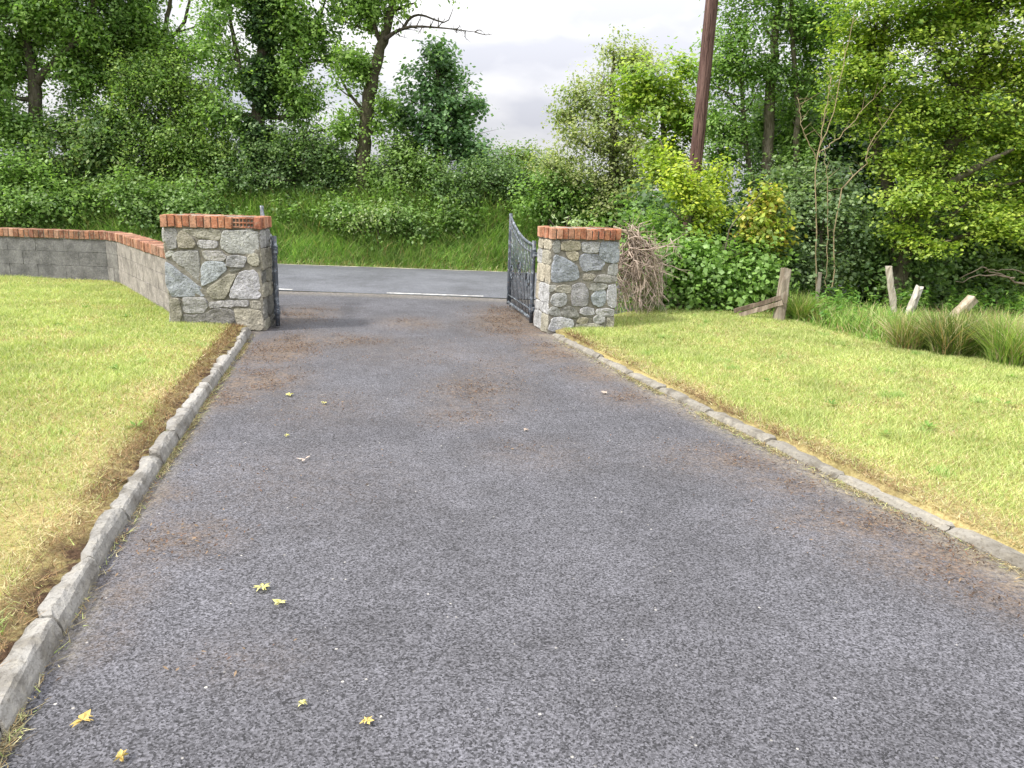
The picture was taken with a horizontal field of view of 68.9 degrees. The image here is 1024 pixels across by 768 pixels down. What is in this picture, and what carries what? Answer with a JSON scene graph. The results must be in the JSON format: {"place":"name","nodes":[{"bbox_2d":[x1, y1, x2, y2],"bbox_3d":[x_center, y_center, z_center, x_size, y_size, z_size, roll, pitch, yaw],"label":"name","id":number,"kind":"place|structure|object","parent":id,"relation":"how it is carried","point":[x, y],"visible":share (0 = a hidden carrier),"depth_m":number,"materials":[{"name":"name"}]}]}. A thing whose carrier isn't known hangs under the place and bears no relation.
{"place":"outdoors","nodes":[
{"label":"outdoors","id":0,"kind":"place"},
{"bbox_2d":[0,274,246,672],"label":"lawn","id":1,"kind":"structure","parent":0,"point":[73,557],"depth_m":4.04,"materials":[{"name":"green plant"}]},
{"bbox_2d":[0,285,1017,634],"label":"lawn weeds","id":2,"kind":"object","parent":1,"relation":"on","point":[900,395],"visible":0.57,"depth_m":6.24,"materials":[{"name":"green plant"}]},
{"bbox_2d":[0,175,918,302],"bbox_3d":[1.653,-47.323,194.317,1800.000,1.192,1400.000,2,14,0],"label":"ground","id":3,"kind":"structure","parent":0,"point":[430,268],"depth_m":16.83,"materials":[{"name":"green plant"}]},
{"bbox_2d":[0,136,109,227],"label":"bush","id":4,"kind":"object","parent":3,"relation":"on","point":[15,173],"visible":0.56,"depth_m":17.06,"materials":[{"name":"green plant"}]},
{"bbox_2d":[0,0,138,163],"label":"ash tree","id":5,"kind":"object","parent":3,"relation":"on","point":[31,20],"visible":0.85,"depth_m":17.31,"materials":[{"name":"green plant"}]},
{"bbox_2d":[1,97,154,217],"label":"bush","id":6,"kind":"object","parent":3,"relation":"on","point":[78,142],"visible":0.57,"depth_m":17.47,"materials":[{"name":"green plant"}]},
{"bbox_2d":[0,227,168,311],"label":"boundary wall","id":7,"kind":"structure","parent":3,"relation":"on","point":[134,262],"depth_m":11.61,"materials":[{"name":"concrete"}]},
{"bbox_2d":[0,326,250,744],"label":"kerb","id":8,"kind":"structure","parent":3,"relation":"on","point":[32,651],"depth_m":3.03,"materials":[{"name":"concrete"}]},
{"bbox_2d":[35,0,238,128],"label":"ash tree","id":9,"kind":"object","parent":3,"relation":"on","point":[134,28],"visible":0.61,"depth_m":17.71,"materials":[{"name":"green plant"}]},
{"bbox_2d":[82,22,250,197],"bbox_3d":[-8.042,-6.145,18.004,4.473,4.617,2.879,2,14,0],"label":"hawthorn bush","id":10,"kind":"object","parent":3,"relation":"on","point":[170,131],"visible":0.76,"depth_m":17.49,"materials":[{"name":"green plant"}]},
{"bbox_2d":[160,213,274,330],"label":"gate pillar","id":11,"kind":"structure","parent":3,"relation":"on","point":[218,268],"depth_m":8.44,"materials":[{"name":"stone"}]},
{"bbox_2d":[260,206,280,325],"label":"iron gate","id":12,"kind":"structure","parent":11,"relation":"attached to","point":[274,251],"depth_m":8.74,"materials":[{"name":"black metal"}]},
{"bbox_2d":[0,156,508,259],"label":"bramble thicket","id":13,"kind":"object","parent":3,"relation":"on","point":[148,200],"visible":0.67,"depth_m":17.00,"materials":[{"name":"green plant"}]},
{"bbox_2d":[169,0,362,197],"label":"ash tree","id":14,"kind":"object","parent":3,"relation":"on","point":[266,77],"visible":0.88,"depth_m":17.19,"materials":[{"name":"green plant"}]},
{"bbox_2d":[188,106,377,206],"bbox_3d":[-5.372,-5.234,17.890,4.521,2.823,2.735,2,14,0],"label":"blackthorn bush","id":15,"kind":"object","parent":3,"relation":"on","point":[309,153],"visible":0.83,"depth_m":17.53,"materials":[{"name":"green plant"}]},
{"bbox_2d":[0,137,576,208],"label":"hedge","id":16,"kind":"object","parent":3,"relation":"on","point":[304,181],"visible":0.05,"depth_m":17.92,"materials":[{"name":"green plant"}]},
{"bbox_2d":[324,194,411,248],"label":"elder bush","id":17,"kind":"object","parent":3,"relation":"on","point":[366,214],"visible":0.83,"depth_m":16.91,"materials":[{"name":"green plant"}]},
{"bbox_2d":[330,122,455,206],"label":"bush","id":18,"kind":"object","parent":3,"relation":"on","point":[405,154],"visible":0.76,"depth_m":17.49,"materials":[{"name":"green plant"}]},
{"bbox_2d":[307,0,490,203],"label":"ash tree","id":19,"kind":"object","parent":3,"relation":"on","point":[368,16],"visible":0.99,"depth_m":17.01,"materials":[{"name":"green plant"}]},
{"bbox_2d":[380,28,513,182],"bbox_3d":[-1.606,-6.219,18.012,3.185,4.418,2.119,7,15,19],"label":"sycamore tree","id":20,"kind":"object","parent":3,"relation":"on","point":[440,93],"visible":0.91,"depth_m":17.72,"materials":[{"name":"green plant"}]},
{"bbox_2d":[398,139,542,213],"bbox_3d":[-0.899,-4.791,17.791,3.547,1.993,2.182,2,14,0],"label":"bush","id":21,"kind":"object","parent":3,"relation":"on","point":[485,179],"visible":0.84,"depth_m":17.38,"materials":[{"name":"green plant"}]},
{"bbox_2d":[488,136,574,189],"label":"bush","id":22,"kind":"object","parent":3,"relation":"on","point":[524,157],"visible":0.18,"depth_m":18.20,"materials":[{"name":"green plant"}]},
{"bbox_2d":[497,164,632,230],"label":"bush","id":23,"kind":"object","parent":3,"relation":"on","point":[549,195],"visible":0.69,"depth_m":16.79,"materials":[{"name":"green plant"}]},
{"bbox_2d":[549,209,590,226],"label":"bush","id":24,"kind":"object","parent":3,"relation":"on","point":[574,224],"visible":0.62,"depth_m":10.54,"materials":[{"name":"green plant"}]},
{"bbox_2d":[533,226,621,333],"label":"gate pillar","id":25,"kind":"structure","parent":3,"relation":"on","point":[577,272],"depth_m":9.10,"materials":[{"name":"stone"}]},
{"bbox_2d":[506,213,536,322],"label":"iron gate","id":26,"kind":"structure","parent":25,"relation":"attached to","point":[511,272],"depth_m":10.25,"materials":[{"name":"black metal"}]},
{"bbox_2d":[520,24,680,228],"bbox_3d":[2.142,-5.416,16.741,4.030,4.982,2.699,2,14,0],"label":"hawthorn tree","id":27,"kind":"object","parent":3,"relation":"on","point":[620,168],"visible":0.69,"depth_m":16.50,"materials":[{"name":"green plant"}]},
{"bbox_2d":[581,191,703,303],"bbox_3d":[2.111,-2.098,11.671,2.145,1.795,1.681,0,14,-9],"label":"bush","id":28,"kind":"object","parent":3,"relation":"on","point":[660,226],"visible":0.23,"depth_m":11.51,"materials":[{"name":"green plant"}]},
{"bbox_2d":[594,36,719,209],"bbox_3d":[2.764,-4.062,14.001,2.497,4.475,1.809,-2,15,-15],"label":"hazel tree","id":29,"kind":"object","parent":3,"relation":"on","point":[650,92],"visible":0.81,"depth_m":13.56,"materials":[{"name":"green plant"}]},
{"bbox_2d":[639,135,742,245],"bbox_3d":[2.739,-2.504,11.584,1.600,2.621,1.508,2,14,0],"label":"ivy bush","id":30,"kind":"object","parent":3,"relation":"on","point":[698,202],"visible":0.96,"depth_m":11.19,"materials":[{"name":"green plant"}]},
{"bbox_2d":[682,0,717,239],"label":"telegraph pole","id":31,"kind":"object","parent":3,"relation":"on","point":[703,80],"visible":0.49,"depth_m":11.53,"materials":[{"name":"brown wood"}]},
{"bbox_2d":[677,0,865,267],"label":"ash tree","id":32,"kind":"object","parent":3,"relation":"on","point":[740,69],"visible":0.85,"depth_m":12.39,"materials":[{"name":"green plant"}]},
{"bbox_2d":[552,333,1023,573],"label":"kerb","id":33,"kind":"structure","parent":3,"relation":"on","point":[1004,553],"depth_m":4.57,"materials":[{"name":"concrete"}]},
{"bbox_2d":[607,43,1023,294],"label":"hedge","id":34,"kind":"object","parent":3,"relation":"on","point":[844,149],"visible":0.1,"depth_m":13.41,"materials":[{"name":"green plant"}]},
{"bbox_2d":[797,7,901,287],"bbox_3d":[4.659,-3.257,10.582,1.435,3.810,0.328,2,14,0],"label":"bare sapling","id":35,"kind":"object","parent":3,"relation":"on","point":[821,140],"visible":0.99,"depth_m":10.59,"materials":[{"name":"brown wood"}]},
{"bbox_2d":[798,0,1023,309],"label":"hazel tree","id":36,"kind":"object","parent":3,"relation":"on","point":[943,22],"visible":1,"depth_m":10.68,"materials":[{"name":"green plant"}]},
{"bbox_2d":[818,186,1023,310],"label":"hedge","id":37,"kind":"object","parent":3,"relation":"on","point":[940,276],"visible":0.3,"depth_m":11.67,"materials":[{"name":"green plant"}]},
{"bbox_2d":[956,267,1023,284],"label":"fallen branch","id":38,"kind":"object","parent":37,"relation":"on","point":[1005,276],"visible":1,"depth_m":10.87,"materials":[{"name":"brown wood"}]},
{"bbox_2d":[951,217,1023,306],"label":"bush","id":39,"kind":"object","parent":3,"relation":"on","point":[1006,253],"visible":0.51,"depth_m":12.20,"materials":[{"name":"green plant"}]},
{"bbox_2d":[0,291,1023,767],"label":"driveway","id":40,"kind":"structure","parent":0,"point":[470,595],"depth_m":3.11,"materials":[{"name":"grey asphalt"}]},
{"bbox_2d":[70,709,91,726],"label":"fallen leaf","id":41,"kind":"object","parent":40,"relation":"on","point":[85,715],"visible":1,"depth_m":2.27,"materials":[{"name":"yellow plant"}]},
{"bbox_2d":[113,749,128,761],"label":"fallen leaf","id":42,"kind":"object","parent":40,"relation":"on","point":[121,754],"visible":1,"depth_m":2.13,"materials":[{"name":"yellow plant"}]},
{"bbox_2d":[253,583,268,589],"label":"fallen leaf","id":43,"kind":"object","parent":40,"relation":"on","point":[264,586],"visible":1,"depth_m":3.06,"materials":[{"name":"yellow plant"}]},
{"bbox_2d":[272,599,286,604],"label":"fallen leaf","id":44,"kind":"object","parent":40,"relation":"on","point":[277,600],"visible":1,"depth_m":2.95,"materials":[{"name":"yellow plant"}]},
{"bbox_2d":[359,716,373,723],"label":"fallen leaf","id":45,"kind":"object","parent":40,"relation":"on","point":[368,719],"visible":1,"depth_m":2.30,"materials":[{"name":"yellow plant"}]},
{"bbox_2d":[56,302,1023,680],"bbox_3d":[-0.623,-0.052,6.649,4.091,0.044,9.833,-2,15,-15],"label":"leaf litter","id":46,"kind":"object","parent":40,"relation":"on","point":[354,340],"visible":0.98,"depth_m":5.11,"materials":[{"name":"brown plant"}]},
{"bbox_2d":[0,327,1023,767],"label":"dry grass","id":47,"kind":"structure","parent":0,"point":[8,739],"depth_m":4.30,"materials":[{"name":"brown plant"}]},
{"bbox_2d":[0,0,1023,205],"label":"sky","id":48,"kind":"structure","parent":0,"point":[531,45],"materials":[{"name":"white"}]},
{"bbox_2d":[278,264,1016,307],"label":"road","id":49,"kind":"structure","parent":0,"point":[372,280],"depth_m":13.75,"materials":[{"name":"grey asphalt"}]},
{"bbox_2d":[286,264,524,272],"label":"edge line","id":50,"kind":"object","parent":49,"relation":"on","point":[388,267],"visible":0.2,"depth_m":16.34,"materials":[{"name":"white paint"}]},
{"bbox_2d":[387,292,473,295],"bbox_3d":[-1.260,-1.468,12.237,1.580,0.002,0.086,2,14,0],"label":"edge dash","id":51,"kind":"object","parent":49,"relation":"on","point":[433,294],"visible":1,"depth_m":12.24,"materials":[{"name":"paint"}]},
{"bbox_2d":[555,305,1023,553],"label":"lawn","id":52,"kind":"structure","parent":0,"point":[892,491],"depth_m":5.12,"materials":[{"name":"green plant"}]},
{"bbox_2d":[590,211,690,314],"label":"dead branches","id":53,"kind":"object","parent":52,"relation":"on","point":[638,253],"visible":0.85,"depth_m":10.24,"materials":[{"name":"brown wood"}]},
{"bbox_2d":[618,219,805,313],"bbox_3d":[2.795,-1.592,11.094,2.976,1.668,1.699,2,14,0],"label":"bush","id":54,"kind":"object","parent":52,"relation":"on","point":[745,278],"visible":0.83,"depth_m":10.79,"materials":[{"name":"green plant"}]},
{"bbox_2d":[733,295,782,316],"bbox_3d":[3.353,-1.062,10.167,0.637,0.340,0.074,7,15,20],"label":"fence rail","id":55,"kind":"object","parent":52,"relation":"on","point":[762,306],"visible":0.99,"depth_m":10.14,"materials":[{"name":"brown wood"}]},
{"bbox_2d":[719,174,807,304],"bbox_3d":[3.675,-2.033,10.992,1.228,2.056,0.932,2,14,0],"label":"bush","id":56,"kind":"object","parent":52,"relation":"on","point":[758,222],"visible":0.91,"depth_m":10.78,"materials":[{"name":"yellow plant"}]},
{"bbox_2d":[773,267,791,320],"bbox_3d":[3.643,-1.184,10.081,0.147,0.788,0.138,2,14,0],"label":"fence post","id":57,"kind":"object","parent":52,"relation":"on","point":[782,291],"visible":0.88,"depth_m":10.02,"materials":[{"name":"brown wood"}]},
{"bbox_2d":[765,289,840,321],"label":"rush clump","id":58,"kind":"object","parent":52,"relation":"on","point":[804,307],"visible":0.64,"depth_m":10.12,"materials":[{"name":"green plant"}]},
{"bbox_2d":[743,144,889,297],"bbox_3d":[4.660,-2.332,11.595,2.183,2.689,2.091,2,14,0],"label":"bush","id":59,"kind":"object","parent":52,"relation":"on","point":[851,221],"visible":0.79,"depth_m":11.27,"materials":[{"name":"green plant"}]},
{"bbox_2d":[815,272,821,301],"bbox_3d":[4.362,-1.254,10.677,0.068,0.683,0.064,5,14,13],"label":"fence post","id":60,"kind":"object","parent":52,"relation":"on","point":[818,286],"visible":0.52,"depth_m":10.61,"materials":[{"name":"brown wood"}]},
{"bbox_2d":[615,292,1023,356],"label":"tall grass","id":61,"kind":"structure","parent":52,"relation":"on","point":[862,322],"depth_m":9.54,"materials":[{"name":"green plant"}]},
{"bbox_2d":[885,266,896,312],"bbox_3d":[5.334,-1.232,10.470,0.337,0.841,0.124,2,14,0],"label":"fence post","id":62,"kind":"object","parent":52,"relation":"on","point":[890,286],"visible":0.73,"depth_m":10.40,"materials":[{"name":"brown wood"}]},
{"bbox_2d":[785,279,1023,326],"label":"tall weeds","id":63,"kind":"object","parent":52,"relation":"on","point":[926,298],"visible":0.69,"depth_m":10.98,"materials":[{"name":"green plant"}]},
{"bbox_2d":[870,308,954,350],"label":"rush clump","id":64,"kind":"object","parent":52,"relation":"on","point":[901,336],"visible":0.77,"depth_m":8.30,"materials":[{"name":"green plant"}]},
{"bbox_2d":[906,284,923,311],"bbox_3d":[5.513,-1.070,10.300,0.236,0.606,0.123,2,14,0],"label":"fence post","id":65,"kind":"object","parent":52,"relation":"on","point":[915,296],"visible":0.56,"depth_m":10.24,"materials":[{"name":"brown wood"}]},
{"bbox_2d":[887,301,1017,356],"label":"rush clump","id":66,"kind":"object","parent":52,"relation":"on","point":[946,339],"visible":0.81,"depth_m":7.97,"materials":[{"name":"green plant"}]},
{"bbox_2d":[950,295,977,316],"bbox_3d":[6.034,-0.936,10.124,0.466,0.549,0.164,2,14,0],"label":"fence post","id":67,"kind":"object","parent":52,"relation":"on","point":[969,301],"visible":0.43,"depth_m":10.04,"materials":[{"name":"brown wood"}]},
{"bbox_2d":[936,302,1023,342],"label":"rush clump","id":68,"kind":"object","parent":52,"relation":"on","point":[994,314],"visible":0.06,"depth_m":8.24,"materials":[{"name":"green plant"}]},
{"bbox_2d":[952,306,1023,366],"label":"rush clump","id":69,"kind":"object","parent":52,"relation":"on","point":[1007,347],"visible":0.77,"depth_m":7.63,"materials":[{"name":"green plant"}]}
]}

